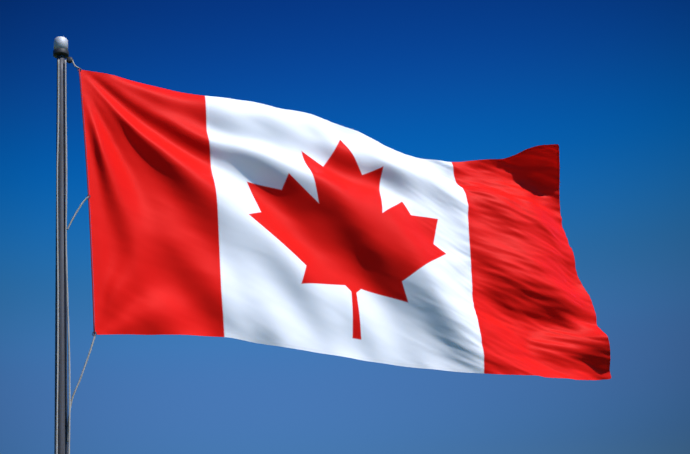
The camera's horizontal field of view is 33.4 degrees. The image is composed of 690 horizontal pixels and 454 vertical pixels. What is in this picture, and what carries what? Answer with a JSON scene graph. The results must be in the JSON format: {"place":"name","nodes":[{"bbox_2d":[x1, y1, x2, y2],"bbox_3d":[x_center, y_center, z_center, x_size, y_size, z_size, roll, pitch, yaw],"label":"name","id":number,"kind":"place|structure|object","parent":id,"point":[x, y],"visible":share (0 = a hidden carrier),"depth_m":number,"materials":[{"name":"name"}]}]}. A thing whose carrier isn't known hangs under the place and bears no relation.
{"place":"outdoors","nodes":[
{"label":"outdoors","id":0,"kind":"place"},
{"bbox_2d":[53,36,610,453],"bbox_3d":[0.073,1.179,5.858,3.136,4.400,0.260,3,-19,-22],"label":"flag","id":1,"kind":"object","parent":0,"point":[249,221],"visible":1,"depth_m":6.13,"materials":[{"name":"fabric"}]},
{"bbox_2d":[0,0,689,453],"label":"sky","id":2,"kind":"structure","parent":0,"point":[606,82],"materials":[{"name":"blue"}]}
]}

